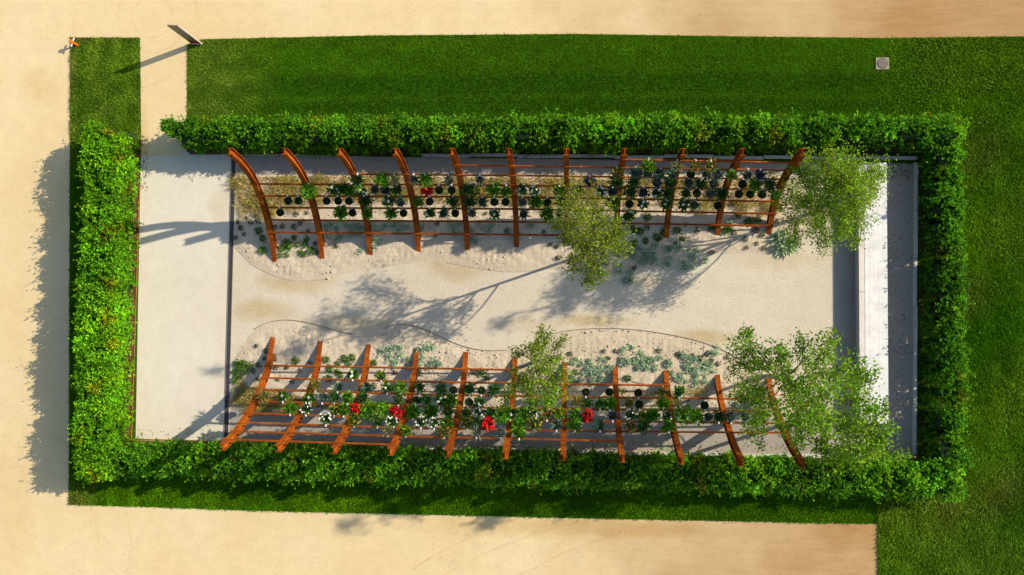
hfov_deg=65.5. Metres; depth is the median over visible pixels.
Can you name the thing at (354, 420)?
hanging plant
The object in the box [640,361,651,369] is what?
silver clump
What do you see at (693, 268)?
silver clump
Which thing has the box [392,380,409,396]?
hanging plant
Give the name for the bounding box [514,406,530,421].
hanging plant
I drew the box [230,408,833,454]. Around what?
back path
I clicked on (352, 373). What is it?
hanging plant
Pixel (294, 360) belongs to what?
leafy clump
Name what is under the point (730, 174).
hanging plant
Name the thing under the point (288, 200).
hanging plant
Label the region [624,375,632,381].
leafy clump
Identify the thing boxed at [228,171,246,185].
grass tuft
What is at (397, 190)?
hanging plant
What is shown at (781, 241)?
silver rosette
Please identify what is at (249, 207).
grass tuft
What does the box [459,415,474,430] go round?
hanging plant
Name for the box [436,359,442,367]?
silver clump
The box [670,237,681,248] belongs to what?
silver clump
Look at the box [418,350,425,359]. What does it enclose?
silver clump
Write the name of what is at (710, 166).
hanging plant
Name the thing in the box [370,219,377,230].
silver clump
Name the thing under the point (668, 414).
hanging plant
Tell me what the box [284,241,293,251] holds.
leafy clump
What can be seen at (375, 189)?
hanging plant
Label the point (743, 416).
hanging plant
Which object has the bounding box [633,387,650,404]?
grass tuft
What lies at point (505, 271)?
bed edging
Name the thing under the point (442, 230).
pebbles
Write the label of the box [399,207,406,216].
hanging plant
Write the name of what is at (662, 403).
hanging plant
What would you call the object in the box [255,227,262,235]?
leafy clump
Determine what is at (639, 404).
hanging plant
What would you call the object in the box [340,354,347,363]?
leafy clump
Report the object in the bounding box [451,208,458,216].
hanging plant
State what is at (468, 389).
hanging plant
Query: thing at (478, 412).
hanging plant
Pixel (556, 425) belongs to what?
hanging plant
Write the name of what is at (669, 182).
hanging plant
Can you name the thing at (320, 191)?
grass tuft
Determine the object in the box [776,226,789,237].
silver rosette
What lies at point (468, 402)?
hanging plant
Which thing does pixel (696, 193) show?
hanging plant
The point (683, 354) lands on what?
silver clump
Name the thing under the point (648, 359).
silver clump
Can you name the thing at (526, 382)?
slender tree
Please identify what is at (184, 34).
totem sign
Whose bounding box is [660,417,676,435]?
hanging plant
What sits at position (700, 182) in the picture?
hanging plant
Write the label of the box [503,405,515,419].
hanging plant
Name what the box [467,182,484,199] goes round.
hanging plant
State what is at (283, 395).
hanging plant
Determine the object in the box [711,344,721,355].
silver clump
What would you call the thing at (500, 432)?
hanging plant
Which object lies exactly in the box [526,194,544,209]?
hanging plant
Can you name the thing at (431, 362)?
silver clump
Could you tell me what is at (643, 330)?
bed edging
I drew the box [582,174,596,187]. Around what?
hanging plant
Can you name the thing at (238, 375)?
leafy clump
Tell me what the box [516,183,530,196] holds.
hanging plant
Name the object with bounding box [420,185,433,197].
hanging plant
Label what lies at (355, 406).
hanging plant
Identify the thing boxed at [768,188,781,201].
hanging plant
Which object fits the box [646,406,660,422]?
hanging plant
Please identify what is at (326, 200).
hanging plant
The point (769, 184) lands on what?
hanging plant
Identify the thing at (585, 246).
slender tree
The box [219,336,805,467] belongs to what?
arched trellis
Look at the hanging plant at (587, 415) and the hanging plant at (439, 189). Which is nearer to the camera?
the hanging plant at (587, 415)
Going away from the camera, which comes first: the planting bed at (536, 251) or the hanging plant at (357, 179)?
the hanging plant at (357, 179)
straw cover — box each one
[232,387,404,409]
[237,174,778,212]
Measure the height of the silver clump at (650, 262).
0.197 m
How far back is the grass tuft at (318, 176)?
43.02 m
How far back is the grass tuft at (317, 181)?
42.99 m
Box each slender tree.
[496,322,579,414]
[546,166,641,291]
[717,323,869,458]
[767,138,896,260]
[795,349,913,476]
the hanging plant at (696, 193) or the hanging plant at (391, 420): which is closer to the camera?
the hanging plant at (391, 420)
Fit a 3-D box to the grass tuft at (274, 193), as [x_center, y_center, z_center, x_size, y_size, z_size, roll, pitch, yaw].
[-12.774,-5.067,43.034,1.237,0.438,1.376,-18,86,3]
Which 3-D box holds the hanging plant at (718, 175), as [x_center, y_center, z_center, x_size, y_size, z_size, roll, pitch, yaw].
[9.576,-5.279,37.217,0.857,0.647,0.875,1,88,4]
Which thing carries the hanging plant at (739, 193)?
attached to the arched trellis at (345, 159)
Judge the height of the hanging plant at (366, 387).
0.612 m
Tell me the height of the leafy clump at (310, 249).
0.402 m
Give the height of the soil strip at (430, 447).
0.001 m
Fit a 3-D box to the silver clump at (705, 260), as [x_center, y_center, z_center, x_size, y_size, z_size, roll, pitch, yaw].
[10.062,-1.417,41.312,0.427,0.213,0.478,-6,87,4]
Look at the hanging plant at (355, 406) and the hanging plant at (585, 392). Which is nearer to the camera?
the hanging plant at (355, 406)
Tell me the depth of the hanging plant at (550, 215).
40.69 m
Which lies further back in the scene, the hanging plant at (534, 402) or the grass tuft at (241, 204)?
the grass tuft at (241, 204)
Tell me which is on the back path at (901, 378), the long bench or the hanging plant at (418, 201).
the long bench
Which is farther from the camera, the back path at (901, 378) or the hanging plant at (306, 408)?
the back path at (901, 378)
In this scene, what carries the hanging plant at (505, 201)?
attached to the arched trellis at (345, 159)
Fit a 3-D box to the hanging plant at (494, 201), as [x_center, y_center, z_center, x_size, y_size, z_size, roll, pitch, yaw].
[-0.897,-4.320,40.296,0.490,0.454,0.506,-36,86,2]
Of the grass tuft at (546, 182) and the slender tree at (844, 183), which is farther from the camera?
the grass tuft at (546, 182)
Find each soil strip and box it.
[126,142,139,443]
[130,440,924,483]
[189,146,929,154]
[918,152,944,459]
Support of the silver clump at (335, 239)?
on the planting bed at (536, 251)
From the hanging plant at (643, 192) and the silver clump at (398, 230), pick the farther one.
the silver clump at (398, 230)
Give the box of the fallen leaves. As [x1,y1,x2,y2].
[127,143,913,453]
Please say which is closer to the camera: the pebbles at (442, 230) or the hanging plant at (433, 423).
the hanging plant at (433, 423)
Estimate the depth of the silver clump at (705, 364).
41.10 m
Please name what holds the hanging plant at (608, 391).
attached to the arched trellis at (286, 438)
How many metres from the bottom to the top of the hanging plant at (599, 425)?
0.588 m
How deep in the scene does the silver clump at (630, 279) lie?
41.56 m
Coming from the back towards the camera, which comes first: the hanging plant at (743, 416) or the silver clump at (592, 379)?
the silver clump at (592, 379)
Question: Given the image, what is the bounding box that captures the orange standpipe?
[69,38,78,45]
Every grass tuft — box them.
[226,177,247,193]
[227,396,240,407]
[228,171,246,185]
[230,197,249,210]
[232,378,248,399]
[235,190,245,201]
[236,209,247,220]
[237,390,252,407]
[243,200,256,214]
[243,384,256,397]
[245,190,258,207]
[246,188,257,205]
[252,206,263,221]
[254,402,267,419]
[261,200,279,217]
[267,190,280,206]
[268,185,283,206]
[270,399,283,419]
[271,174,287,182]
[274,187,290,209]
[278,175,294,192]
[281,175,296,194]
[284,177,298,189]
[291,190,305,213]
[311,174,324,187]
[313,171,325,186]
[315,185,325,203]
[320,175,332,192]
[484,177,505,183]
[541,174,554,189]
[547,172,563,193]
[626,178,651,189]
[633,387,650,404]
[685,386,700,396]
[689,382,708,396]
[693,201,709,215]
[696,198,714,214]
[733,196,744,214]
[734,190,756,206]
[742,202,759,219]
[759,203,768,216]
[768,171,779,184]
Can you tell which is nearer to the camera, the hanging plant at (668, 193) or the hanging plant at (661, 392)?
the hanging plant at (668, 193)
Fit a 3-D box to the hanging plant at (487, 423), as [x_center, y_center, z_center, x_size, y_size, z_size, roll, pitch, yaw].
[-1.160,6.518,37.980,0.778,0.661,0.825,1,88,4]
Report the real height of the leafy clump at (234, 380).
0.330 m
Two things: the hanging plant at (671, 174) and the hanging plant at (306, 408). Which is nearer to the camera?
the hanging plant at (671, 174)
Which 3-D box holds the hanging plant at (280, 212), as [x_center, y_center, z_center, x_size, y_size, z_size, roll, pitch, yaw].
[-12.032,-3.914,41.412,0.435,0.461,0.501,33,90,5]
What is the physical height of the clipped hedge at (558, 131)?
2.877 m
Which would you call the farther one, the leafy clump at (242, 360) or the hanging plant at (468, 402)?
the leafy clump at (242, 360)
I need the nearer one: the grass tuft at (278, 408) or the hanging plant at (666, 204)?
the hanging plant at (666, 204)
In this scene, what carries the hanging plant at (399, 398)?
attached to the arched trellis at (286, 438)
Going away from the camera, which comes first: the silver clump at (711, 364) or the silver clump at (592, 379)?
the silver clump at (711, 364)
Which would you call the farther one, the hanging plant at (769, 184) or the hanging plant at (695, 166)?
the hanging plant at (769, 184)
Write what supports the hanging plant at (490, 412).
attached to the arched trellis at (286, 438)
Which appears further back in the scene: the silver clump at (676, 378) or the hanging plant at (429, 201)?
the silver clump at (676, 378)
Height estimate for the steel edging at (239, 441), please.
0.060 m
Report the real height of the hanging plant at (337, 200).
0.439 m
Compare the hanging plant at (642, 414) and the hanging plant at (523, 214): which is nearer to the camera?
the hanging plant at (642, 414)
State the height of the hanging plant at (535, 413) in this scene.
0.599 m
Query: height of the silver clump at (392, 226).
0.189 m
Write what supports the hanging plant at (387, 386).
attached to the arched trellis at (286, 438)
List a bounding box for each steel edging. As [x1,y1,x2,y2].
[131,186,139,434]
[141,439,416,445]
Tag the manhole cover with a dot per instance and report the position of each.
(881, 63)
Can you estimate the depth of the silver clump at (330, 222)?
42.84 m
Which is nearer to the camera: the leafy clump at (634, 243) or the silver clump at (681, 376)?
the silver clump at (681, 376)
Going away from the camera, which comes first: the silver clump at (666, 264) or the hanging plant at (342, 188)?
the hanging plant at (342, 188)
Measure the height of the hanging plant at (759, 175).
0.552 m
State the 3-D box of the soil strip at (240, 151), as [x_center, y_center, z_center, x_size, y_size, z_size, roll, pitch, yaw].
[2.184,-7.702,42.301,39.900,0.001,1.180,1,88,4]
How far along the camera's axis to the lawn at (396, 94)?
42.31 m
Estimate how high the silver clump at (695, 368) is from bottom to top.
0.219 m
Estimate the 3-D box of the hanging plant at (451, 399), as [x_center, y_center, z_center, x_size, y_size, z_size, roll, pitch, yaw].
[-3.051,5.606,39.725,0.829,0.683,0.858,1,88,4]
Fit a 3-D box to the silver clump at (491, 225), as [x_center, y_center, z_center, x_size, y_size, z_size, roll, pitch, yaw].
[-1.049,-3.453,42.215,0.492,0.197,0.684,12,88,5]
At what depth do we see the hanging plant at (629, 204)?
40.07 m
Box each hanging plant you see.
[254,386,271,404]
[276,206,284,216]
[277,390,289,403]
[283,400,298,415]
[284,195,292,204]
[294,195,302,204]
[299,181,317,199]
[299,400,313,415]
[303,391,316,403]
[308,377,322,393]
[315,389,328,404]
[319,412,333,426]
[322,195,330,204]
[326,181,339,197]
[327,404,339,418]
[328,390,341,403]
[331,381,343,393]
[332,205,349,220]
[334,195,341,204]
[336,182,350,195]
[337,402,350,417]
[341,390,354,404]
[344,183,356,198]
[345,197,352,204]
[347,368,359,380]
[347,412,362,427]
[349,207,356,216]
[350,172,366,191]
[350,402,363,415]
[355,183,367,197]
[356,391,370,403]
[358,194,374,209]
[358,380,374,393]
[358,399,376,421]
[360,206,375,220]
[368,183,379,195]
[370,400,393,420]
[370,407,383,428]
[373,171,392,188]
[373,368,386,382]
[379,185,391,193]
[380,193,396,209]
[380,380,393,394]
[381,422,393,437]
[383,206,399,220]
[384,415,398,426]
[387,172,401,187]
[389,405,404,418]
[390,182,404,197]
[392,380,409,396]
[392,387,405,406]
[393,195,406,209]
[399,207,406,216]
[399,423,414,437]
[405,402,422,419]
[408,171,418,185]
[412,396,420,407]
[413,195,424,207]
[413,380,426,394]
[414,415,427,429]
[416,171,432,188]
[418,393,433,405]
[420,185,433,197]
[421,403,438,419]
[423,207,435,217]
[426,196,433,205]
[427,415,439,429]
[433,393,445,407]
[434,382,449,395]
[435,184,442,194]
[435,422,453,439]
[436,204,450,219]
[439,415,453,427]
[440,171,455,188]
[440,403,456,418]
[443,391,457,406]
[446,194,459,209]
[448,184,455,194]
[449,386,456,394]
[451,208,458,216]
[458,406,473,418]
[459,182,476,199]
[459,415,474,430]
[462,381,477,396]
[463,195,477,209]
[465,397,472,406]
[466,207,479,220]
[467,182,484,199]
[468,422,486,440]
[469,415,482,428]
[471,405,484,418]
[472,394,486,407]
[473,171,485,186]
[477,197,488,208]
[477,385,485,396]
[481,416,494,431]
[483,406,496,416]
[484,182,500,197]
[486,382,499,398]
[488,207,500,219]
[489,196,498,205]
[492,404,512,425]
[492,425,508,439]
[498,184,512,196]
[501,197,509,205]
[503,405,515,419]
[510,425,525,440]
[511,417,526,429]
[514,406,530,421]
[515,196,528,208]
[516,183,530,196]
[516,208,530,221]
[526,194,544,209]
[526,414,543,432]
[527,406,539,418]
[528,397,540,406]
[529,184,541,196]
[538,206,553,221]
[538,405,552,421]
[542,394,556,408]
[543,196,550,206]
[549,418,563,434]
[550,404,567,419]
[552,183,565,197]
[552,196,566,209]
[552,210,564,219]
[565,416,581,433]
[568,391,587,412]
[568,407,582,420]
[570,184,583,197]
[580,396,592,410]
[581,388,589,397]
[581,408,593,423]
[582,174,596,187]
[591,414,608,434]
[593,184,607,198]
[593,396,607,411]
[602,396,616,410]
[605,388,612,395]
[606,177,624,190]
[606,196,619,211]
[606,409,618,422]
[607,187,618,198]
[610,165,624,180]
[620,395,635,410]
[621,185,639,200]
[621,208,636,223]
[622,419,637,433]
[623,407,637,421]
[625,176,640,190]
[625,198,633,207]
[626,164,643,179]
[634,389,641,398]
[635,400,643,410]
[635,407,648,424]
[635,418,651,434]
[637,198,648,210]
[638,186,649,199]
[640,157,656,173]
[640,169,657,182]
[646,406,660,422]
[650,176,662,187]
[650,187,663,200]
[652,166,666,180]
[653,383,669,399]
[655,396,670,410]
[658,199,672,211]
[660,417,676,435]
[661,176,677,189]
[661,409,673,421]
[662,185,675,200]
[663,167,678,179]
[670,158,684,171]
[673,384,684,401]
[673,404,694,425]
[675,197,691,212]
[680,186,692,199]
[681,175,697,190]
[686,169,694,177]
[688,157,701,173]
[688,197,701,211]
[688,407,704,426]
[693,177,708,190]
[693,187,700,197]
[699,169,714,183]
[700,401,708,411]
[702,157,721,173]
[702,187,718,201]
[702,409,716,424]
[706,178,721,191]
[708,166,724,181]
[711,408,725,424]
[713,201,722,209]
[714,185,729,200]
[723,409,738,424]
[725,168,739,181]
[735,188,742,197]
[737,409,751,423]
[738,177,747,188]
[741,168,754,182]
[746,189,753,197]
[748,176,763,194]
[753,168,766,182]
[757,188,766,198]
[761,175,778,191]
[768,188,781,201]
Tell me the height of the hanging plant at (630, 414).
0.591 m
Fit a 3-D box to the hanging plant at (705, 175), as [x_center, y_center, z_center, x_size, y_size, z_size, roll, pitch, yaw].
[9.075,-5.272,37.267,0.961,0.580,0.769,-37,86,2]
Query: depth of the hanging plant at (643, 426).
37.64 m
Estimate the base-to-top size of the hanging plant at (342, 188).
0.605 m
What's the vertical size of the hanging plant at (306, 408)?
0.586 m
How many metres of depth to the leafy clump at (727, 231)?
41.36 m
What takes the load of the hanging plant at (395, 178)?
attached to the arched trellis at (345, 159)
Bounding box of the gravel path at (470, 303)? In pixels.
[229,162,916,455]
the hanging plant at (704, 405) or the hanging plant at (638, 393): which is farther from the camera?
the hanging plant at (638, 393)
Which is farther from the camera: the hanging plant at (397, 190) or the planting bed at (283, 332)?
the planting bed at (283, 332)
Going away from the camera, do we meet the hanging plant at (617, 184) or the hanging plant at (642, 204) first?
the hanging plant at (617, 184)
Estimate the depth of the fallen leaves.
42.29 m
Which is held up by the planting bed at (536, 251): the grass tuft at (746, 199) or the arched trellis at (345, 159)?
the grass tuft at (746, 199)
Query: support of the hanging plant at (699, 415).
attached to the arched trellis at (286, 438)
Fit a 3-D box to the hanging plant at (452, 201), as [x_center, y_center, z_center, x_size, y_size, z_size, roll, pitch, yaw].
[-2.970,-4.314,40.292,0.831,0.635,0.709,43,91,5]
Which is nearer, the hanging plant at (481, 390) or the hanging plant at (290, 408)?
the hanging plant at (290, 408)
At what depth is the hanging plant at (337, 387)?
40.76 m
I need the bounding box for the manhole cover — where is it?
[875,57,888,69]
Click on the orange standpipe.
(72, 42)
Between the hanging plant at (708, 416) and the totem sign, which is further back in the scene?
the totem sign
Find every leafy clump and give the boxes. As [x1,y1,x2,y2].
[231,376,239,383]
[236,363,244,371]
[236,372,243,379]
[239,358,249,367]
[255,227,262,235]
[257,246,266,254]
[259,234,266,241]
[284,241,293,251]
[291,356,300,364]
[307,246,315,255]
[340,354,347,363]
[477,367,486,377]
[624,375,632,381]
[629,239,638,247]
[636,227,644,235]
[643,212,651,221]
[653,233,661,241]
[673,227,682,234]
[721,226,731,234]
[743,217,752,224]
[752,215,761,223]
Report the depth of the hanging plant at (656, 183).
38.26 m
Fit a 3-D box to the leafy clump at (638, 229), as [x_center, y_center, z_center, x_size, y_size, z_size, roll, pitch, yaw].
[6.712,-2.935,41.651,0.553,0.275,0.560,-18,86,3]
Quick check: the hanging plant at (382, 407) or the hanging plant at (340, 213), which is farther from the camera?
the hanging plant at (340, 213)
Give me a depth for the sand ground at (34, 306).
43.00 m
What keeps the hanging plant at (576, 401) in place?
attached to the arched trellis at (286, 438)
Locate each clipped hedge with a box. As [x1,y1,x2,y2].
[67,112,143,487]
[107,432,969,505]
[158,106,971,160]
[912,139,979,475]
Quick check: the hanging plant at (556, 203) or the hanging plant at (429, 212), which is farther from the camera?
the hanging plant at (429, 212)
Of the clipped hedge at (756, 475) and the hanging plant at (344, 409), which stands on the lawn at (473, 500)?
the clipped hedge at (756, 475)
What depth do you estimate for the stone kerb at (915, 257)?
40.52 m
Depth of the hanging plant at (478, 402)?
39.60 m
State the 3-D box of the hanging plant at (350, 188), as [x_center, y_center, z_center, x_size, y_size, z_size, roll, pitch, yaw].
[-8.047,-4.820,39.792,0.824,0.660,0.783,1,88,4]
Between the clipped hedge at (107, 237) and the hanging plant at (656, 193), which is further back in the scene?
the clipped hedge at (107, 237)
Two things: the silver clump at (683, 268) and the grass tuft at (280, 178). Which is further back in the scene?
the grass tuft at (280, 178)
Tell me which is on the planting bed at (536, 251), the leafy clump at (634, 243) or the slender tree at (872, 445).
the leafy clump at (634, 243)
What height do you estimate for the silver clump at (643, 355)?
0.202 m
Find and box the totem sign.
[167,25,202,44]
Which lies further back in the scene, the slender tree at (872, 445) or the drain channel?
the drain channel
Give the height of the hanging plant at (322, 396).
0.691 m
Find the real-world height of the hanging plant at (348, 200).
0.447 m
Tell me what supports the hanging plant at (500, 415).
attached to the arched trellis at (286, 438)
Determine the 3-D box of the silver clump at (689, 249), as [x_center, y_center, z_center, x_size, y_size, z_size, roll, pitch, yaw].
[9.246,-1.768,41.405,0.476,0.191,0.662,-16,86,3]
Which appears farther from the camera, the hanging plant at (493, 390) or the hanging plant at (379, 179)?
the hanging plant at (493, 390)
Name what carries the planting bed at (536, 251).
on the gravel path at (470, 303)
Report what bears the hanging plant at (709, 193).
attached to the arched trellis at (345, 159)
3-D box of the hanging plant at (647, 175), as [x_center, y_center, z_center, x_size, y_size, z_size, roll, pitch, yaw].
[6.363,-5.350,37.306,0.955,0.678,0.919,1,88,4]
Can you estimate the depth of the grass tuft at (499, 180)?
42.28 m
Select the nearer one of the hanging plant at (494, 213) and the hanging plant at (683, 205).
the hanging plant at (683, 205)
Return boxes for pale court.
[136,151,230,440]
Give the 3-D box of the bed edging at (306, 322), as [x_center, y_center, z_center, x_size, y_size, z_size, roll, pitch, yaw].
[-11.245,2.080,42.843,5.424,0.050,0.618,3,88,4]
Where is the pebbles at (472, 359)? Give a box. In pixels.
[233,326,804,417]
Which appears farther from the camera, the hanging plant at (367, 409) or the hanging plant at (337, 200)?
the hanging plant at (337, 200)
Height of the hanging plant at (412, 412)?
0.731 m
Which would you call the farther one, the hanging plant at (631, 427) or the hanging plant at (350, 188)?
the hanging plant at (350, 188)
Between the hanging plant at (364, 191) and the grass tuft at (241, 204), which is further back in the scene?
the grass tuft at (241, 204)
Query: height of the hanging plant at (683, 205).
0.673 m
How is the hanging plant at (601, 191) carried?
attached to the arched trellis at (345, 159)
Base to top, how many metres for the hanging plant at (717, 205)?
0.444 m
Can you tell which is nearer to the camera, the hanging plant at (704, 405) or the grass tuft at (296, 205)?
the hanging plant at (704, 405)
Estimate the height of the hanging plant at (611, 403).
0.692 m
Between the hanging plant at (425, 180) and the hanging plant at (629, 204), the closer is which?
the hanging plant at (425, 180)
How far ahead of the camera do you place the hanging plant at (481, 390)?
40.41 m
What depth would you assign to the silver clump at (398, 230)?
42.55 m
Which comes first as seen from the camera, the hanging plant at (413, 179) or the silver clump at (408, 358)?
the hanging plant at (413, 179)
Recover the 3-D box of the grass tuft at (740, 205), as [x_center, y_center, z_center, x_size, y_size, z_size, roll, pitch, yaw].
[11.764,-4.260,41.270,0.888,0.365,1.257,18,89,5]
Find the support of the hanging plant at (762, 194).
attached to the arched trellis at (345, 159)
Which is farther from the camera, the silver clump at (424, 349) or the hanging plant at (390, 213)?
the silver clump at (424, 349)
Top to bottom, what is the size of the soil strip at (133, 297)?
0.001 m
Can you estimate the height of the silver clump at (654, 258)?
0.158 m
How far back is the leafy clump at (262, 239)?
43.11 m
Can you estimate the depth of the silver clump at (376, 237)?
42.65 m
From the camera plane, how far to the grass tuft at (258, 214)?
43.16 m
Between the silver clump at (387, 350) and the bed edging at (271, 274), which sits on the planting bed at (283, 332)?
the silver clump at (387, 350)
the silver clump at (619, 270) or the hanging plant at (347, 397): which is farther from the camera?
the silver clump at (619, 270)
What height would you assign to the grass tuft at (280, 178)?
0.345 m
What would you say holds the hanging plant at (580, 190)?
attached to the arched trellis at (345, 159)
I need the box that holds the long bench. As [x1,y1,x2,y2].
[855,163,888,423]
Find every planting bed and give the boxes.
[232,319,817,416]
[235,175,822,281]
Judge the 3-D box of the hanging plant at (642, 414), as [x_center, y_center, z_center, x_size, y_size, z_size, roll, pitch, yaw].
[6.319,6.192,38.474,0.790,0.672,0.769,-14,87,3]
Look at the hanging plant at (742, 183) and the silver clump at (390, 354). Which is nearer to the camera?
the hanging plant at (742, 183)
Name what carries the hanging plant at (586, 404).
attached to the arched trellis at (286, 438)
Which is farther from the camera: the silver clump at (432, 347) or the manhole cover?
the silver clump at (432, 347)
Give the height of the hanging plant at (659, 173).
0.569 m
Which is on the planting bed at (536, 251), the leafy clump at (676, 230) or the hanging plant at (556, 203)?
the leafy clump at (676, 230)
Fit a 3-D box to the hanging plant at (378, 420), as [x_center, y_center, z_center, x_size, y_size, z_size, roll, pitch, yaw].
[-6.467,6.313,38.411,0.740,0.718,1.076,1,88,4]
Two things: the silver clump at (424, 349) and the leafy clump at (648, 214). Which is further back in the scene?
the silver clump at (424, 349)
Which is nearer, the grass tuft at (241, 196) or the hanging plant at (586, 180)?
the hanging plant at (586, 180)
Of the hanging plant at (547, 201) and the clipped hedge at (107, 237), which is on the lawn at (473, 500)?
the clipped hedge at (107, 237)
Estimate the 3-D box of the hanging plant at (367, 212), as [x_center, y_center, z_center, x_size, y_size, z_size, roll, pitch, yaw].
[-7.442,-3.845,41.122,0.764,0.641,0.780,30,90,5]
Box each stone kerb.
[370,446,911,459]
[421,153,916,160]
[912,162,917,453]
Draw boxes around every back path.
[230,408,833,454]
[237,155,812,174]
[834,163,916,456]
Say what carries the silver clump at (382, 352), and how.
on the planting bed at (283, 332)
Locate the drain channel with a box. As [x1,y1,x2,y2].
[224,159,235,436]
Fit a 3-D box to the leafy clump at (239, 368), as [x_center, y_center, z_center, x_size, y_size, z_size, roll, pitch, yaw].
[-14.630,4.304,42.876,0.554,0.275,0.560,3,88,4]
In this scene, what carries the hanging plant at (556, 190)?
attached to the arched trellis at (345, 159)
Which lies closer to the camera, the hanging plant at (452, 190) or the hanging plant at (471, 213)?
the hanging plant at (452, 190)
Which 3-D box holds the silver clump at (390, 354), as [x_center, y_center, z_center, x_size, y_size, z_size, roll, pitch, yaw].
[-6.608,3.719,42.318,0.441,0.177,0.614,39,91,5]
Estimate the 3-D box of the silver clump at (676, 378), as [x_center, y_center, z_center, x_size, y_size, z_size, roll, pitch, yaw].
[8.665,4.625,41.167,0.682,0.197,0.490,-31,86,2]
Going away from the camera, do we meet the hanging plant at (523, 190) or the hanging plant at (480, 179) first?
the hanging plant at (480, 179)
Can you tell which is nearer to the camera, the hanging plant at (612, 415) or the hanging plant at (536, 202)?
the hanging plant at (612, 415)
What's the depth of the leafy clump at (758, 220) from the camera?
41.28 m
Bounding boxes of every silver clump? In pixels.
[327,221,340,229]
[332,231,339,242]
[347,222,354,231]
[354,222,360,228]
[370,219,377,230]
[372,243,378,250]
[373,235,381,243]
[378,347,385,357]
[383,345,390,352]
[384,353,391,362]
[385,222,394,229]
[394,351,404,359]
[395,227,402,232]
[403,356,411,366]
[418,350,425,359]
[419,340,428,351]
[427,344,435,351]
[429,359,434,366]
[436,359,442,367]
[487,216,495,227]
[582,370,594,377]
[588,377,598,386]
[597,376,605,383]
[598,363,606,372]
[614,259,626,269]
[615,266,623,274]
[618,356,631,365]
[624,343,635,350]
[625,273,634,284]
[635,349,645,359]
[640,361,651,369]
[644,255,656,265]
[646,355,651,363]
[650,242,660,253]
[650,355,658,362]
[651,364,660,371]
[653,256,659,265]
[662,261,670,269]
[666,358,673,367]
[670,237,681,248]
[673,371,683,381]
[678,373,684,381]
[679,261,689,272]
[680,350,686,358]
[685,248,693,257]
[690,258,697,270]
[690,366,699,377]
[698,358,709,369]
[701,256,708,263]
[701,372,709,383]
[707,362,717,373]
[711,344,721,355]
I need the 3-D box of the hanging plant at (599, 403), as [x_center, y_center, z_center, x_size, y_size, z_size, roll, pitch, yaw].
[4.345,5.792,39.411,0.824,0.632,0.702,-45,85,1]
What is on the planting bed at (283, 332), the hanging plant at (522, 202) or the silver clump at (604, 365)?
the silver clump at (604, 365)
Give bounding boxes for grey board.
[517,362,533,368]
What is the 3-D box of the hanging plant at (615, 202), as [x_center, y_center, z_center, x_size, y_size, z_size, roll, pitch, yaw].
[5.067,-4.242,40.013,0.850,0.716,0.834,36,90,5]
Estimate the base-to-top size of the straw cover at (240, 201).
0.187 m
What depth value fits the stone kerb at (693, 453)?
41.08 m
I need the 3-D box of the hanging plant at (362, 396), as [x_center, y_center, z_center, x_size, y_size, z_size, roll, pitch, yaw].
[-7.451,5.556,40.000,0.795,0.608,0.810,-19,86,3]
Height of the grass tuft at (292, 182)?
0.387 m
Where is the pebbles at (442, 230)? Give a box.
[236,175,807,280]
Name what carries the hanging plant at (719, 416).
attached to the arched trellis at (286, 438)
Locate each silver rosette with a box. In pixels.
[769,228,784,246]
[772,241,788,257]
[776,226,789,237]
[776,234,788,246]
[781,243,799,257]
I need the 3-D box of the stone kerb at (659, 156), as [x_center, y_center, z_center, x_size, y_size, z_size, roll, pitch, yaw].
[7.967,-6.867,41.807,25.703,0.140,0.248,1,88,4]
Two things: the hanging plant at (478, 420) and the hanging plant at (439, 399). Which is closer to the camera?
the hanging plant at (478, 420)
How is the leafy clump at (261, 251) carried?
on the planting bed at (536, 251)
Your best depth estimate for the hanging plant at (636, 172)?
37.31 m
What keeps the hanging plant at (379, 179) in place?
attached to the arched trellis at (345, 159)
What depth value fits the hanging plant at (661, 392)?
40.04 m
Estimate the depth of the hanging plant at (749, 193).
39.10 m
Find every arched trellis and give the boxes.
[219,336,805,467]
[226,148,805,262]
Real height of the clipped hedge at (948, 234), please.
2.418 m
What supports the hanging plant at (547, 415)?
attached to the arched trellis at (286, 438)
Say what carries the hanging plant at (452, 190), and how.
attached to the arched trellis at (345, 159)
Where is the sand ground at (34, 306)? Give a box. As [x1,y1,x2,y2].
[0,0,1023,574]
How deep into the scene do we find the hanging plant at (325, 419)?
38.39 m
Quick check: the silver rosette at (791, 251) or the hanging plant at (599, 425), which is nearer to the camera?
the hanging plant at (599, 425)
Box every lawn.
[69,38,877,523]
[187,34,1023,163]
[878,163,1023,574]
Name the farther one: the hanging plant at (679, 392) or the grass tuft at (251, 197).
the grass tuft at (251, 197)
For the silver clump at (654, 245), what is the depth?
41.54 m
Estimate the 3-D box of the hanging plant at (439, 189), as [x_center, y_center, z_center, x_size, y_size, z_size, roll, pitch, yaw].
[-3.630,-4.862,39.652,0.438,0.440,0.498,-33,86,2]
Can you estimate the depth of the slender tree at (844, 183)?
35.52 m
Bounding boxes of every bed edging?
[235,247,322,280]
[255,320,349,333]
[387,324,498,350]
[446,262,564,271]
[553,328,739,358]
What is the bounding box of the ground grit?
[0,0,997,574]
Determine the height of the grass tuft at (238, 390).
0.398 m
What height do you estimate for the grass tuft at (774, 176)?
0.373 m
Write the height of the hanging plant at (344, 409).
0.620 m
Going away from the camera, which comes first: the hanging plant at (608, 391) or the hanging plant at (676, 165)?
the hanging plant at (676, 165)
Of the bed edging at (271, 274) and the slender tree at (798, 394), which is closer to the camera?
the slender tree at (798, 394)
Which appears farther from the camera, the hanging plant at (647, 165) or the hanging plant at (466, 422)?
the hanging plant at (466, 422)

